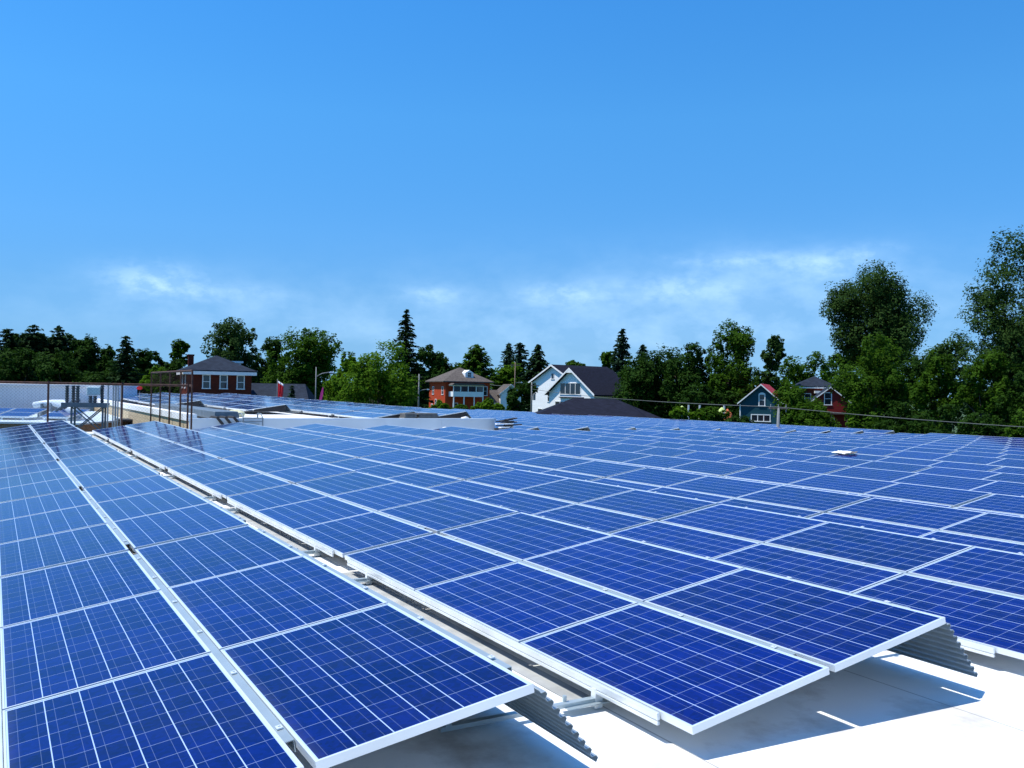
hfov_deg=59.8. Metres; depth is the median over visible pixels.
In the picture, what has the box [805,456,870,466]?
solar panel
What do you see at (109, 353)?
deciduous tree
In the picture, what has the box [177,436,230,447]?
solar panel
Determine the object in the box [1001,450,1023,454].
solar panel
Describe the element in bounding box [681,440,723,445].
solar panel
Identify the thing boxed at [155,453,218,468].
solar panel
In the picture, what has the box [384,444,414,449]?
solar panel
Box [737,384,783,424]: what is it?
teal house
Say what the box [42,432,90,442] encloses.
solar panel
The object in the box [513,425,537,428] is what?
solar panel
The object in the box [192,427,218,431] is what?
solar panel
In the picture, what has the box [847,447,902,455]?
solar panel
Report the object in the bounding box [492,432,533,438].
solar panel
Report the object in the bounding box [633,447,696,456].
solar panel
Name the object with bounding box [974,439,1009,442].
solar panel
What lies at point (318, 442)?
solar panel
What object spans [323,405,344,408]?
solar panel
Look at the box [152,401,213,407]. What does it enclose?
panel rack
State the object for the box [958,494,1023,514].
solar panel
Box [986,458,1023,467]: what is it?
solar panel
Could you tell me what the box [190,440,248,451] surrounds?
solar panel
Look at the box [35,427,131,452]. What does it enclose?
panel rack
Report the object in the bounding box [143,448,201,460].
solar panel
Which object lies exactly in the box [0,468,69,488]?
solar panel
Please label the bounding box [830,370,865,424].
deciduous tree
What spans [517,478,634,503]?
solar panel
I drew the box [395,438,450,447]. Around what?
solar panel
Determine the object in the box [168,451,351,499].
panel rack
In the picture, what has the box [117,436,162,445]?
solar panel
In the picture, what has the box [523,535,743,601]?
solar panel
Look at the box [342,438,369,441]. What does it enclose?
solar panel
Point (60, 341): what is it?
conifer tree
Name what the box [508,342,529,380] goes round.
spruce tree
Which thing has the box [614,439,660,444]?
solar panel
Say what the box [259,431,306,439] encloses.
solar panel
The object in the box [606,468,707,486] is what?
solar panel
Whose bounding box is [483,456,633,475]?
panel rack
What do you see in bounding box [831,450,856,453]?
white sheet
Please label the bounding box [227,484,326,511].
solar panel
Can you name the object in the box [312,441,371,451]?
solar panel
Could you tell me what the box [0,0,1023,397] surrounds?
sky
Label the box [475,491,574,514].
solar panel
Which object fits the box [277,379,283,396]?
flag
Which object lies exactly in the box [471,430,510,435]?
solar panel
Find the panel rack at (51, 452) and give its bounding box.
[44,437,163,469]
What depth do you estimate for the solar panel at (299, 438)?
24.70 m
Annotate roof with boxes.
[34,432,1023,767]
[534,398,662,418]
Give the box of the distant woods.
[258,367,989,411]
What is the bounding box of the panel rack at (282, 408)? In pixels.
[226,405,297,412]
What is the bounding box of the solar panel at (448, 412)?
[435,410,465,414]
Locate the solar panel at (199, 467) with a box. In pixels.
[168,459,238,475]
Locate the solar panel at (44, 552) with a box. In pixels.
[0,524,128,577]
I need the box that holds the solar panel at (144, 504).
[96,487,209,521]
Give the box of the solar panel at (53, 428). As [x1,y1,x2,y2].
[34,424,73,431]
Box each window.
[202,375,210,388]
[219,375,227,388]
[236,375,244,389]
[484,386,487,395]
[559,383,580,394]
[751,414,770,421]
[758,393,764,405]
[804,393,810,398]
[824,392,831,404]
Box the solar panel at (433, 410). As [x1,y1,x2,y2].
[421,409,446,412]
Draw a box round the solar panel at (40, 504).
[0,489,90,520]
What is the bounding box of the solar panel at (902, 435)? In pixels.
[888,434,917,436]
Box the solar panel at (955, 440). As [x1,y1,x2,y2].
[937,439,973,441]
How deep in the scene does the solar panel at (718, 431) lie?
43.83 m
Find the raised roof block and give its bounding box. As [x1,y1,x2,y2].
[93,398,495,430]
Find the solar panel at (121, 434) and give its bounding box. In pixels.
[103,430,143,438]
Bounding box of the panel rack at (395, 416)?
[333,411,414,417]
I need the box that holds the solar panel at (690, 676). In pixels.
[520,603,828,734]
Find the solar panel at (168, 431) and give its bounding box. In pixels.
[148,428,188,435]
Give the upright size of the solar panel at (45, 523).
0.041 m
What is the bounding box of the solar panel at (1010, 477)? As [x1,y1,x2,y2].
[984,473,1023,482]
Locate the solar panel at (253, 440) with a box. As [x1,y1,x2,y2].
[235,437,271,443]
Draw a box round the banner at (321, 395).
[319,387,322,399]
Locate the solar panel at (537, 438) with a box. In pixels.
[516,435,559,441]
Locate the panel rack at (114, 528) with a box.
[82,476,323,553]
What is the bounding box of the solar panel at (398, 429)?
[380,427,418,432]
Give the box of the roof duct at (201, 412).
[155,403,237,417]
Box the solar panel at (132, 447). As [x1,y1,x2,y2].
[125,439,172,450]
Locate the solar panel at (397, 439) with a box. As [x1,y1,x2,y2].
[372,435,422,443]
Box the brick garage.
[251,383,316,399]
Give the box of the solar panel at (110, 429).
[93,426,128,432]
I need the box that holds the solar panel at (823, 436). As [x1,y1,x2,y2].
[799,434,831,437]
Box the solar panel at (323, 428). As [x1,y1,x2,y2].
[304,425,343,431]
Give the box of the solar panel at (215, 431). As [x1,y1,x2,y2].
[203,429,228,433]
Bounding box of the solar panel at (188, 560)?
[135,525,303,588]
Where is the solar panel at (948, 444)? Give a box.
[925,442,966,446]
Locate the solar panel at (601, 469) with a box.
[556,461,645,477]
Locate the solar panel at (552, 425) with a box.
[536,424,565,427]
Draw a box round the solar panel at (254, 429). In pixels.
[234,426,275,433]
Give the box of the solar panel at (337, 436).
[325,435,350,438]
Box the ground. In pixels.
[376,401,1004,433]
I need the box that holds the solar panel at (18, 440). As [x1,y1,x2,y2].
[0,436,38,444]
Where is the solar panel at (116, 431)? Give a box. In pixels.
[98,428,134,434]
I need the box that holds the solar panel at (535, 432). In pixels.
[516,430,551,434]
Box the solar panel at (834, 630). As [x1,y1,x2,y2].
[644,568,945,671]
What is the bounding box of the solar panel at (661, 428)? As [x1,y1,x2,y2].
[647,426,677,430]
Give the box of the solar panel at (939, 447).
[916,444,962,449]
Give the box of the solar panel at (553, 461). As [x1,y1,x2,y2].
[514,455,594,468]
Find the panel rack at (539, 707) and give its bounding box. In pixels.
[0,528,610,767]
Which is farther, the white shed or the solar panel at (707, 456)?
the white shed
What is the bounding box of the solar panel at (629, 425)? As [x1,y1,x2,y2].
[614,424,635,426]
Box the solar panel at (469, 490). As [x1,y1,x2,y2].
[428,480,511,499]
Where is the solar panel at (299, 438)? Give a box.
[275,434,325,443]
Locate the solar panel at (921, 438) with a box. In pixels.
[907,437,940,439]
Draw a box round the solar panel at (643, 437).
[626,435,662,439]
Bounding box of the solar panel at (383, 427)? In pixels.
[365,425,400,430]
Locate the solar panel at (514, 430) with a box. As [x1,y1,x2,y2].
[497,428,529,432]
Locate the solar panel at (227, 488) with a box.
[203,474,291,498]
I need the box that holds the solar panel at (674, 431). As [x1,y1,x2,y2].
[657,429,687,432]
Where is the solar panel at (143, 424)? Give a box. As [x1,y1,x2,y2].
[125,421,161,427]
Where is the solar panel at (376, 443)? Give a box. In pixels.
[361,440,389,445]
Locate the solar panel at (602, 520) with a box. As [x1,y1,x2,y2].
[533,504,653,533]
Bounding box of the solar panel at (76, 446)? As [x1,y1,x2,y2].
[50,440,106,452]
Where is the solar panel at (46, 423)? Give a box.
[30,420,64,426]
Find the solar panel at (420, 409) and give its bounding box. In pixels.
[408,408,432,411]
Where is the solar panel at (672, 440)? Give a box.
[651,437,689,442]
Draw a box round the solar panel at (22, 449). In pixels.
[0,444,45,454]
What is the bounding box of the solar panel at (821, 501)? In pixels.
[737,485,870,513]
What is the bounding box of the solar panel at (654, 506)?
[579,490,717,521]
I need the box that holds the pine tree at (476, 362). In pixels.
[456,344,499,389]
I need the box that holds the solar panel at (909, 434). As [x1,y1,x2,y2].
[896,433,923,435]
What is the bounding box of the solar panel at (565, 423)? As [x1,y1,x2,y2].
[555,422,576,424]
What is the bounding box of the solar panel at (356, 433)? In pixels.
[335,430,378,436]
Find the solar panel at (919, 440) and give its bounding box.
[901,438,936,441]
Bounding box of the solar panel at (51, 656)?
[0,590,210,709]
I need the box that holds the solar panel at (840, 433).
[825,432,855,434]
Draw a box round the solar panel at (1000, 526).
[940,512,1023,542]
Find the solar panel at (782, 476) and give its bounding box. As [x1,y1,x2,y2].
[725,467,822,483]
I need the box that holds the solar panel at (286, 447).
[267,443,308,451]
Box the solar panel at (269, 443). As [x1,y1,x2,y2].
[251,440,289,447]
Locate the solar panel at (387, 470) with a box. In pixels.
[355,464,419,477]
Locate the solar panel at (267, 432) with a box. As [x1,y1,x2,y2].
[246,428,288,435]
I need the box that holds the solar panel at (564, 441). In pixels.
[540,437,588,444]
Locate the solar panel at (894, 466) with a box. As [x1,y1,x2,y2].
[853,461,931,472]
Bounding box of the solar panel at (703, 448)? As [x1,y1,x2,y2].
[678,445,729,451]
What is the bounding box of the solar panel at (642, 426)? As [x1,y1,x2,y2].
[631,425,656,428]
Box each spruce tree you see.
[106,336,146,393]
[379,309,433,407]
[491,343,515,389]
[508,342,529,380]
[517,344,548,411]
[609,329,632,373]
[635,344,649,364]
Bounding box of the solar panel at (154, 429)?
[140,425,180,432]
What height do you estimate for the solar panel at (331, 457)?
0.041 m
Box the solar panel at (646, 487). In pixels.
[592,478,659,490]
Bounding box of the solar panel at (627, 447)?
[599,443,654,451]
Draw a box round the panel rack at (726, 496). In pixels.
[614,469,848,509]
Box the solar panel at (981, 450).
[956,447,1007,452]
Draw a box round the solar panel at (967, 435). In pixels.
[952,434,981,436]
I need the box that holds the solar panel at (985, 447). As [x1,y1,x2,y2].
[963,445,1008,449]
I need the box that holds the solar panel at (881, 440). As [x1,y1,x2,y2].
[857,438,893,441]
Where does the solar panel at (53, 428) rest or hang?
on the panel rack at (69, 423)
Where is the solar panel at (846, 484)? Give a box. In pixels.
[789,474,899,493]
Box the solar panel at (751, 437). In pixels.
[733,435,768,438]
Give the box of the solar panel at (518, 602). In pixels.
[415,562,637,642]
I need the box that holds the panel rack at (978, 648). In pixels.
[669,506,1023,657]
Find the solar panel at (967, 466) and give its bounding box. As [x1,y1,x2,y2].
[929,461,1002,471]
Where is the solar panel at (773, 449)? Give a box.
[749,446,796,452]
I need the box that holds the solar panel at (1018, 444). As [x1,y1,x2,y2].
[1007,443,1023,445]
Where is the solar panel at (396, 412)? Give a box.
[382,410,413,414]
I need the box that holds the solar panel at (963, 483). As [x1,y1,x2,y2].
[892,473,995,489]
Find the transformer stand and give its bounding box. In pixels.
[61,385,109,428]
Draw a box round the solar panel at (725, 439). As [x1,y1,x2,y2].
[702,437,746,442]
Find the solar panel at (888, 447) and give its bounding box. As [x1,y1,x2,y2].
[865,444,912,449]
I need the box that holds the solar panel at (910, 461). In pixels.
[877,457,942,465]
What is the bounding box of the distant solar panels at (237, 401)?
[124,392,1023,516]
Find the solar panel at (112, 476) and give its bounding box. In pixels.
[74,465,159,489]
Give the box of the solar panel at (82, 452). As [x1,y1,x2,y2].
[54,445,116,459]
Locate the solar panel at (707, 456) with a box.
[675,451,742,461]
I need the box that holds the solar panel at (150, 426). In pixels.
[132,423,168,429]
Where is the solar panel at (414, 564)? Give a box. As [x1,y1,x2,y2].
[344,533,516,590]
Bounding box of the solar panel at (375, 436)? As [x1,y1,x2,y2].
[353,432,399,439]
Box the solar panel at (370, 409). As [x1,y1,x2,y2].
[358,408,381,411]
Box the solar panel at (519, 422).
[514,421,532,424]
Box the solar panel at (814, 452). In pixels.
[785,449,839,456]
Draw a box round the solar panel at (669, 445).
[644,442,693,448]
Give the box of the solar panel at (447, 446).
[419,441,478,451]
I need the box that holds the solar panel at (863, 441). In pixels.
[843,439,883,443]
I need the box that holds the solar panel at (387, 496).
[333,482,450,510]
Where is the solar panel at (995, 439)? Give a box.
[978,437,1011,440]
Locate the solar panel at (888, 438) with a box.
[871,437,904,439]
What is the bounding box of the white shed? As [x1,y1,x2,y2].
[0,383,137,412]
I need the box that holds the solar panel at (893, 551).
[765,522,972,572]
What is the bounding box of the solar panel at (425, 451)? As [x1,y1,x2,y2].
[407,448,443,454]
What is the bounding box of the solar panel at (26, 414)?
[0,412,35,416]
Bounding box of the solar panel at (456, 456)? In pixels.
[433,452,474,459]
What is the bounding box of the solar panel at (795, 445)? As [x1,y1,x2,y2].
[767,441,818,448]
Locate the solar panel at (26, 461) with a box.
[0,454,55,468]
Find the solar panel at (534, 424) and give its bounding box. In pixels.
[522,422,549,426]
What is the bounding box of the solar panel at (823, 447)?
[803,444,857,451]
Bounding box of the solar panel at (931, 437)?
[916,436,946,438]
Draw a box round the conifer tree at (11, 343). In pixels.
[0,328,30,381]
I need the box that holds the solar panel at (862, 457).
[829,453,887,460]
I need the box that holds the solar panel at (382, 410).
[370,409,395,412]
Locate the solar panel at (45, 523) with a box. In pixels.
[0,504,106,543]
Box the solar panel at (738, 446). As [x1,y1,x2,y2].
[714,443,757,448]
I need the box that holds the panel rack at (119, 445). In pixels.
[109,428,214,453]
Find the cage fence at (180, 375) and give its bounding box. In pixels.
[150,370,193,429]
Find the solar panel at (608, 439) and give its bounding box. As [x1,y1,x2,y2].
[587,436,628,441]
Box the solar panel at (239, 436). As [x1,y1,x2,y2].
[222,434,256,439]
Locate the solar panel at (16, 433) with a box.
[0,430,33,436]
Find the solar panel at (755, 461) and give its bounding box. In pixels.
[718,455,792,466]
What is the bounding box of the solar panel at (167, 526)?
[112,503,247,551]
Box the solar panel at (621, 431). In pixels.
[605,429,640,433]
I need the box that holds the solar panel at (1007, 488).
[971,481,1023,495]
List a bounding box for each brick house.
[176,354,256,394]
[425,368,493,409]
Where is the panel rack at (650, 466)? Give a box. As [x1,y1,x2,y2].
[588,455,705,473]
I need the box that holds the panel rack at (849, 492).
[733,474,971,503]
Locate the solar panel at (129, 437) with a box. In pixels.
[109,433,151,441]
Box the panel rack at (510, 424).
[494,418,521,429]
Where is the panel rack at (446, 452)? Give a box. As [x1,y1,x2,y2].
[396,440,498,455]
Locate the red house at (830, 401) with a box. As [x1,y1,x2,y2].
[809,386,849,427]
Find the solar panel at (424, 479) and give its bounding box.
[389,471,461,487]
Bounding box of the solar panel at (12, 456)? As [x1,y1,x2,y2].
[0,448,50,460]
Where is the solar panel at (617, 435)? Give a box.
[599,433,635,437]
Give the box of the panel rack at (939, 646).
[342,515,977,725]
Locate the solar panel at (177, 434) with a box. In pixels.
[157,430,200,438]
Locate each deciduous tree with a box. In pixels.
[0,347,40,381]
[6,332,43,355]
[32,349,103,382]
[62,334,104,382]
[65,332,79,351]
[83,360,144,382]
[86,344,117,382]
[131,348,166,383]
[139,365,167,392]
[142,368,179,393]
[147,351,168,369]
[160,359,185,383]
[161,339,190,377]
[200,317,263,382]
[248,336,283,382]
[257,358,325,399]
[260,326,343,399]
[322,351,365,403]
[334,339,424,406]
[412,371,429,407]
[415,344,453,395]
[429,362,461,373]
[491,362,525,388]
[506,382,537,411]
[565,360,585,365]
[598,351,615,367]
[612,343,683,418]
[612,364,644,409]
[658,342,718,417]
[675,383,734,420]
[700,318,759,413]
[704,358,758,405]
[723,391,747,419]
[752,334,786,389]
[766,351,835,388]
[772,382,841,427]
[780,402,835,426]
[818,351,855,381]
[819,259,939,395]
[824,331,920,429]
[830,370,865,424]
[867,400,924,433]
[877,350,929,432]
[907,410,954,433]
[909,348,963,428]
[910,328,977,434]
[929,404,975,434]
[949,346,1016,427]
[955,225,1023,430]
[956,410,1011,436]
[992,362,1023,427]
[999,408,1023,437]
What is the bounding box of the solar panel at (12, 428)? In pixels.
[0,425,28,430]
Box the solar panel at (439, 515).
[378,495,518,533]
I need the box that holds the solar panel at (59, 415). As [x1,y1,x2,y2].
[40,413,80,417]
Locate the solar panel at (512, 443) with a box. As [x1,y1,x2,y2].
[485,439,540,447]
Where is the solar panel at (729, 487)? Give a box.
[666,476,780,497]
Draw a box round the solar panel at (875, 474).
[828,467,918,481]
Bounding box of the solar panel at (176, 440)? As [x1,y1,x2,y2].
[166,433,216,443]
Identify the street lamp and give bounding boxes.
[315,367,333,399]
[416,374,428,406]
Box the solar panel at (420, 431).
[398,428,438,435]
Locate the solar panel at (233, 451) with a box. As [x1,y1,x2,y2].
[204,444,269,458]
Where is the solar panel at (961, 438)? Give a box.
[944,437,977,440]
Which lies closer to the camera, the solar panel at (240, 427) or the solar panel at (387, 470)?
the solar panel at (387, 470)
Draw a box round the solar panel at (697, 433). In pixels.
[681,431,711,434]
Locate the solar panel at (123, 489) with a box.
[84,475,180,502]
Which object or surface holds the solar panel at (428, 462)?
on the panel rack at (415, 469)
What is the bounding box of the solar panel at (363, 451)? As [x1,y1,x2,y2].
[335,445,399,457]
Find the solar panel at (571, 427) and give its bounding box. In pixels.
[556,425,587,429]
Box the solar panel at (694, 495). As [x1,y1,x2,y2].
[648,487,732,502]
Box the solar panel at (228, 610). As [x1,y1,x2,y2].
[168,556,387,650]
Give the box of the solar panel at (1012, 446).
[1007,445,1023,447]
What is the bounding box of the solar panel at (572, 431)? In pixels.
[556,429,585,433]
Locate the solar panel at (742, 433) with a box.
[728,432,760,434]
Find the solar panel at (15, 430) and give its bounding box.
[0,427,31,433]
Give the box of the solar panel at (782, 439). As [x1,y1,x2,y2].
[761,437,800,441]
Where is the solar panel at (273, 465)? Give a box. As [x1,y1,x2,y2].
[242,456,321,472]
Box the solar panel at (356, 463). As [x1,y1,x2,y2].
[328,458,384,469]
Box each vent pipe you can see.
[107,385,108,427]
[112,385,114,426]
[114,385,116,426]
[117,387,118,425]
[120,392,120,423]
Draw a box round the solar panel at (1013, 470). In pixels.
[990,467,1023,474]
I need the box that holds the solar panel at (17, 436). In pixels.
[0,433,36,440]
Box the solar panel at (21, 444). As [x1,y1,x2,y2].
[0,439,42,449]
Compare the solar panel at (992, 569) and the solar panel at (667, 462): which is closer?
the solar panel at (992, 569)
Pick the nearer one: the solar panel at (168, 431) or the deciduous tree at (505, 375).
the solar panel at (168, 431)
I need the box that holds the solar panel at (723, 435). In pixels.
[706,433,739,436]
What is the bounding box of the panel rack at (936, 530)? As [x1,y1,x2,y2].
[838,500,1023,543]
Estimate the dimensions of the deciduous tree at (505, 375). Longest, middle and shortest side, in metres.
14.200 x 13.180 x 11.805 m
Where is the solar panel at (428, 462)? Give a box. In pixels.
[389,455,467,470]
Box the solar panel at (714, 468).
[668,460,756,475]
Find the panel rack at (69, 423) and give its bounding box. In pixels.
[29,420,108,440]
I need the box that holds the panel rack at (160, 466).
[132,439,266,471]
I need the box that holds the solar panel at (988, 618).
[853,574,1023,659]
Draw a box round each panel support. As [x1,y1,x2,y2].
[0,413,42,419]
[43,413,84,420]
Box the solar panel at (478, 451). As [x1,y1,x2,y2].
[448,445,512,457]
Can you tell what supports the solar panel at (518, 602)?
on the panel rack at (939, 646)
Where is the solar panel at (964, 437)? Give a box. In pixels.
[947,436,980,438]
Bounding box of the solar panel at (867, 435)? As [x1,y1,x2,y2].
[853,434,881,436]
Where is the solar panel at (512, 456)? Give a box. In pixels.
[478,450,549,462]
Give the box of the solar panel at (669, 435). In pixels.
[650,432,690,437]
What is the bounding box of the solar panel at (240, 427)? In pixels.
[222,424,259,430]
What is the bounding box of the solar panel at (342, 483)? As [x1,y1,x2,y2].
[296,472,397,495]
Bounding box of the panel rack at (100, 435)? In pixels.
[92,423,178,441]
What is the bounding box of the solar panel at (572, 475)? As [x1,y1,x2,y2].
[541,470,602,480]
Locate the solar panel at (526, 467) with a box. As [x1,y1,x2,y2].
[501,463,552,472]
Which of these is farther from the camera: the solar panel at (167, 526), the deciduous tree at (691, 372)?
the deciduous tree at (691, 372)
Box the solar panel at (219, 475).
[184,465,262,484]
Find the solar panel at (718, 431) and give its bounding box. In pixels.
[705,430,734,433]
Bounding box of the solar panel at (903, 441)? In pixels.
[890,440,929,443]
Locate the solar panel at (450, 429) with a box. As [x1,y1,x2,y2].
[433,426,467,431]
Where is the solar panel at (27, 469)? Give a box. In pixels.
[0,460,61,477]
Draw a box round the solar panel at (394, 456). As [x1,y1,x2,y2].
[360,450,430,463]
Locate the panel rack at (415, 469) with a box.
[362,450,467,477]
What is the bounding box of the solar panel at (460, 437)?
[437,433,482,440]
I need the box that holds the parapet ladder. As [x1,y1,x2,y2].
[238,413,263,425]
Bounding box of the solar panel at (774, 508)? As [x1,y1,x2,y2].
[718,498,820,517]
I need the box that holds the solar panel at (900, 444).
[876,442,922,446]
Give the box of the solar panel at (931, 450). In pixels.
[903,447,957,453]
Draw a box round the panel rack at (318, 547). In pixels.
[225,473,509,556]
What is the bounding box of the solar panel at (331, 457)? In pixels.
[303,452,356,462]
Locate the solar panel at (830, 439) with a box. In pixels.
[810,437,850,441]
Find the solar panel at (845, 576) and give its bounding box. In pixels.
[713,543,902,592]
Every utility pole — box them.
[511,362,521,387]
[530,382,538,411]
[769,404,787,426]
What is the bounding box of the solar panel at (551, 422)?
[538,421,559,423]
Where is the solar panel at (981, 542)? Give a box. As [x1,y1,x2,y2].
[921,531,1023,553]
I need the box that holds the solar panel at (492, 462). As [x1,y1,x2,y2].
[466,458,509,465]
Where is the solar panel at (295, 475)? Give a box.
[266,463,355,484]
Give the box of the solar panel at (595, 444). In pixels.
[570,440,621,448]
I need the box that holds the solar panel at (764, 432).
[748,431,777,433]
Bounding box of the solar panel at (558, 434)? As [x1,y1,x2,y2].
[538,432,573,436]
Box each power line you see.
[534,389,773,406]
[781,407,1021,426]
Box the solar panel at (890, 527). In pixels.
[809,513,935,536]
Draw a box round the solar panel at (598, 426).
[588,424,613,428]
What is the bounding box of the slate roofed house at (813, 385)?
[789,376,831,398]
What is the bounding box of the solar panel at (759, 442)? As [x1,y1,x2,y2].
[734,439,782,445]
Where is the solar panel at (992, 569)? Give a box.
[908,546,1023,596]
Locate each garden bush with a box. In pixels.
[428,399,449,408]
[450,404,467,408]
[470,398,504,409]
[669,406,706,420]
[695,406,730,421]
[720,415,758,423]
[845,418,858,428]
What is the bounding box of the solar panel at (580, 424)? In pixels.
[572,423,594,425]
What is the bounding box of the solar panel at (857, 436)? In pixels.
[841,435,873,437]
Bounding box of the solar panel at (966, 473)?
[915,467,1000,478]
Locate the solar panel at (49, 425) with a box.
[32,422,68,428]
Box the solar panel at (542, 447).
[514,442,571,451]
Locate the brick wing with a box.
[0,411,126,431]
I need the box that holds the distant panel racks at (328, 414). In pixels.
[123,398,336,415]
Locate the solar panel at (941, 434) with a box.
[928,433,955,435]
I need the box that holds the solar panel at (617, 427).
[600,426,634,429]
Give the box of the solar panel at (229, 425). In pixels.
[212,422,246,428]
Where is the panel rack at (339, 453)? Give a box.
[295,440,396,456]
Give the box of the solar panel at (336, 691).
[220,603,533,767]
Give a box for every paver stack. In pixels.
[399,413,416,417]
[416,413,438,417]
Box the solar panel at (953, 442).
[930,441,970,444]
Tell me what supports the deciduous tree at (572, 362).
on the ground
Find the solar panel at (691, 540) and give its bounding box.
[611,521,759,558]
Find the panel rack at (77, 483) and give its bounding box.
[58,452,217,498]
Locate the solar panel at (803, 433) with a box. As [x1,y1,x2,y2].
[790,432,816,434]
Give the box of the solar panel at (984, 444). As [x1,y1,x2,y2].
[967,443,1009,446]
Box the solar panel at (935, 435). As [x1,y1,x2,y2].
[920,434,948,436]
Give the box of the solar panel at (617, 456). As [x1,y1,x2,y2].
[581,450,651,461]
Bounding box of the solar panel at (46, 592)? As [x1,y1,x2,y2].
[0,551,160,627]
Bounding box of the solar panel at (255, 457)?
[222,450,293,464]
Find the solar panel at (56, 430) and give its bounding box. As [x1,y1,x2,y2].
[36,427,78,434]
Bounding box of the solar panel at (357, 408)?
[342,407,372,410]
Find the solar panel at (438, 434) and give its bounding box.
[416,431,460,437]
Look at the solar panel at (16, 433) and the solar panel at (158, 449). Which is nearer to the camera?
the solar panel at (158, 449)
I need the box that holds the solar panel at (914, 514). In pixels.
[827,498,986,529]
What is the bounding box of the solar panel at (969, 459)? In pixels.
[935,454,1005,464]
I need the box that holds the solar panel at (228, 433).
[211,431,243,436]
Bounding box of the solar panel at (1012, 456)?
[996,454,1023,459]
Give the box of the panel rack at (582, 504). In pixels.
[470,470,705,517]
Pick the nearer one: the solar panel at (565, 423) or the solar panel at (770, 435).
the solar panel at (770, 435)
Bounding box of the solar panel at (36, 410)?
[8,408,46,412]
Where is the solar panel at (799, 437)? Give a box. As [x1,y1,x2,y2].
[781,435,817,439]
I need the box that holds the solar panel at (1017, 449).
[1003,448,1023,450]
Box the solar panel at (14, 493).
[0,477,78,502]
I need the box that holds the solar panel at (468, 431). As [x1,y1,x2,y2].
[452,428,486,433]
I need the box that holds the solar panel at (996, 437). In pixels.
[981,436,1012,438]
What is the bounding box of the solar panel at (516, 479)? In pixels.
[466,469,567,490]
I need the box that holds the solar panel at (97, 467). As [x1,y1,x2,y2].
[66,457,141,476]
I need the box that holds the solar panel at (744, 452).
[713,448,771,456]
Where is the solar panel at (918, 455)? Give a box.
[887,451,951,459]
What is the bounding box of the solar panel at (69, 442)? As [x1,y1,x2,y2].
[45,436,96,447]
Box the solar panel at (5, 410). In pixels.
[0,408,14,411]
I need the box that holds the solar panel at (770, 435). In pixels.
[752,433,788,437]
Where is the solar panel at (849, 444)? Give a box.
[826,442,873,446]
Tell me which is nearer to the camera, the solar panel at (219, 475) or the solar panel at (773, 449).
the solar panel at (219, 475)
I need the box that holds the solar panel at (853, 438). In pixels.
[828,436,860,439]
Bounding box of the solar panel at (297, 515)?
[256,496,372,529]
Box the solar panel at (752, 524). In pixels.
[660,504,826,542]
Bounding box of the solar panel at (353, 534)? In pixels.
[293,512,432,557]
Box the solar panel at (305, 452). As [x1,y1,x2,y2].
[283,448,329,456]
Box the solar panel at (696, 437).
[677,434,719,440]
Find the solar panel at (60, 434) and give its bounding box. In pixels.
[39,429,83,438]
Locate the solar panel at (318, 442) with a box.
[292,437,347,447]
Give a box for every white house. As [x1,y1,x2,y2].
[489,384,522,409]
[528,364,626,411]
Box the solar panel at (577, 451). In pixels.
[545,446,610,457]
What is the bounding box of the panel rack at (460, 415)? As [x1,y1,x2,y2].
[423,412,470,417]
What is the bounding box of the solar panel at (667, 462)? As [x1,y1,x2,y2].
[621,455,700,468]
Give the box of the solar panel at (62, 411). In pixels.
[51,409,89,413]
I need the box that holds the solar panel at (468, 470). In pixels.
[424,461,514,480]
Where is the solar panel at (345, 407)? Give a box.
[333,406,358,409]
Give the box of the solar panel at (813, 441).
[793,439,835,444]
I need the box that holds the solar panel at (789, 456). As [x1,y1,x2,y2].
[756,452,819,460]
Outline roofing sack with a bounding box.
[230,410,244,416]
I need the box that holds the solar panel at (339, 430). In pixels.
[321,427,361,434]
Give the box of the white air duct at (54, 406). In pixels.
[32,400,80,418]
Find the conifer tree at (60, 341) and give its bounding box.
[45,325,77,375]
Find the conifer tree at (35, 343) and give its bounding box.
[18,324,55,381]
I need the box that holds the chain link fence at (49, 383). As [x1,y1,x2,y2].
[0,381,188,428]
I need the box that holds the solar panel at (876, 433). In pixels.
[862,432,889,434]
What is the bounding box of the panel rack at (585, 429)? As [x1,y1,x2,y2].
[544,427,590,430]
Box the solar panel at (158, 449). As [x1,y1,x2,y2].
[133,443,186,454]
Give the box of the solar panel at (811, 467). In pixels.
[766,460,850,473]
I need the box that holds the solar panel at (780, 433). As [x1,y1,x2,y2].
[774,432,802,435]
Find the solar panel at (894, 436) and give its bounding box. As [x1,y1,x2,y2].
[878,435,910,438]
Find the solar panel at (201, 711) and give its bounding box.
[2,652,303,767]
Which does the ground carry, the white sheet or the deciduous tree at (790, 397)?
the deciduous tree at (790, 397)
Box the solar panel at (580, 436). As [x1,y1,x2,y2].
[564,434,600,439]
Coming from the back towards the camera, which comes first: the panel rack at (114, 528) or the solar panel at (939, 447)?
the solar panel at (939, 447)
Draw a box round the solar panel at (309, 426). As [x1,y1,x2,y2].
[291,424,327,429]
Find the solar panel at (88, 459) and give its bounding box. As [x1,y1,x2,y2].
[59,451,127,467]
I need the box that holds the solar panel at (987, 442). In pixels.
[970,441,1009,444]
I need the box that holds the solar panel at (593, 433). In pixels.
[576,431,608,435]
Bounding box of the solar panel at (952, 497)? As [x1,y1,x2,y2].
[864,483,991,507]
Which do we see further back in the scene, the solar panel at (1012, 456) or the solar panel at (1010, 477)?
the solar panel at (1012, 456)
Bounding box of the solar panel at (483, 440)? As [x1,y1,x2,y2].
[461,436,509,444]
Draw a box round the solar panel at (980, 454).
[949,451,1006,457]
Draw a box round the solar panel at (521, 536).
[440,512,611,560]
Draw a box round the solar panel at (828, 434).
[813,433,841,435]
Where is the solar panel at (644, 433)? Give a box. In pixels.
[627,431,663,435]

